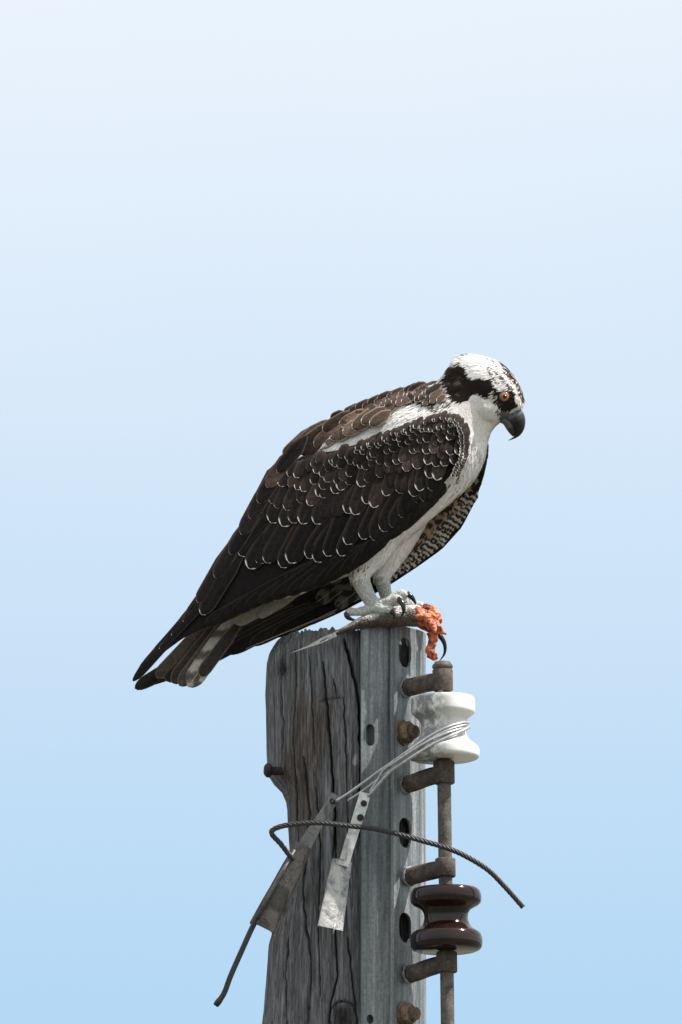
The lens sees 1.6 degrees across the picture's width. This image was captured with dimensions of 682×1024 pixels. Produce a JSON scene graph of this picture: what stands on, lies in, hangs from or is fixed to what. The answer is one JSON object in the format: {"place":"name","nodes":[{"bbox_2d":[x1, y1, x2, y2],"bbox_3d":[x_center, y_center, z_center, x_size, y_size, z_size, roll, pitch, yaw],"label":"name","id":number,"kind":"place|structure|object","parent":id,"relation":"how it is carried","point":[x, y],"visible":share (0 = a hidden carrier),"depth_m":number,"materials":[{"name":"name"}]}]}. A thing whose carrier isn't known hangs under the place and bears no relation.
{"place":"outdoors","nodes":[
{"label":"outdoors","id":0,"kind":"place"},
{"bbox_2d":[0,0,681,1023],"label":"sky","id":1,"kind":"structure","parent":0,"point":[228,228],"materials":[{"name":"blue"}]},
{"label":"ground","id":2,"kind":"structure","parent":0,"visible":0},
{"bbox_2d":[262,627,408,1023],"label":"utility pole","id":3,"kind":"object","parent":2,"relation":"on","point":[312,701],"visible":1,"depth_m":29.86,"materials":[{"name":"grey wood"}]},
{"bbox_2d":[289,603,446,660],"bbox_3d":[0.032,0.142,29.878,0.187,0.071,0.045,0,-11,0],"label":"fish","id":4,"kind":"object","parent":3,"relation":"on","point":[426,617],"visible":1,"depth_m":29.87},
{"bbox_2d":[133,353,524,689],"bbox_3d":[-0.015,0.011,29.931,0.480,0.392,0.134,-2,-11,12],"label":"osprey","id":5,"kind":"object","parent":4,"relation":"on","point":[365,500],"visible":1,"depth_m":29.89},
{"bbox_2d":[360,627,456,1023],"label":"insulator rack","id":6,"kind":"object","parent":3,"relation":"attached to","point":[396,971],"visible":1,"depth_m":29.83,"materials":[{"name":"metal"}]},
{"bbox_2d":[408,692,479,764],"bbox_3d":[0.122,0.256,29.833,0.085,0.076,0.085,0,-11,0],"label":"spool insulator","id":7,"kind":"object","parent":6,"relation":"attached to","point":[433,712],"visible":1,"depth_m":29.81,"materials":[{"name":"white ceramic"}]},
{"bbox_2d":[214,721,468,1006],"bbox_3d":[0.000,0.417,29.792,0.302,0.343,0.034,-1,-11,5],"label":"wedge clamp","id":8,"kind":"object","parent":7,"relation":"hanging from","point":[267,915],"visible":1,"depth_m":29.79,"materials":[{"name":"metal"}]},
{"bbox_2d":[269,820,524,908],"bbox_3d":[0.066,0.417,29.785,0.303,0.105,0.024,0,-11,1],"label":"stranded cable","id":9,"kind":"object","parent":8,"relation":"attached to","point":[473,860],"visible":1,"depth_m":29.78,"materials":[{"name":"grey metal"}]},
{"bbox_2d":[317,725,470,933],"bbox_3d":[0.063,0.375,29.790,0.181,0.255,0.036,-1,-11,4],"label":"wedge clamp","id":10,"kind":"object","parent":7,"relation":"hanging from","point":[332,912],"visible":1,"depth_m":29.79,"materials":[{"name":"metal"}]},
{"bbox_2d":[410,884,482,954],"bbox_3d":[0.125,0.483,29.791,0.086,0.075,0.086,0,-11,0],"label":"spool insulator","id":11,"kind":"object","parent":6,"relation":"attached to","point":[445,908],"visible":1,"depth_m":29.76,"materials":[{"name":"brown ceramic"}]}
]}

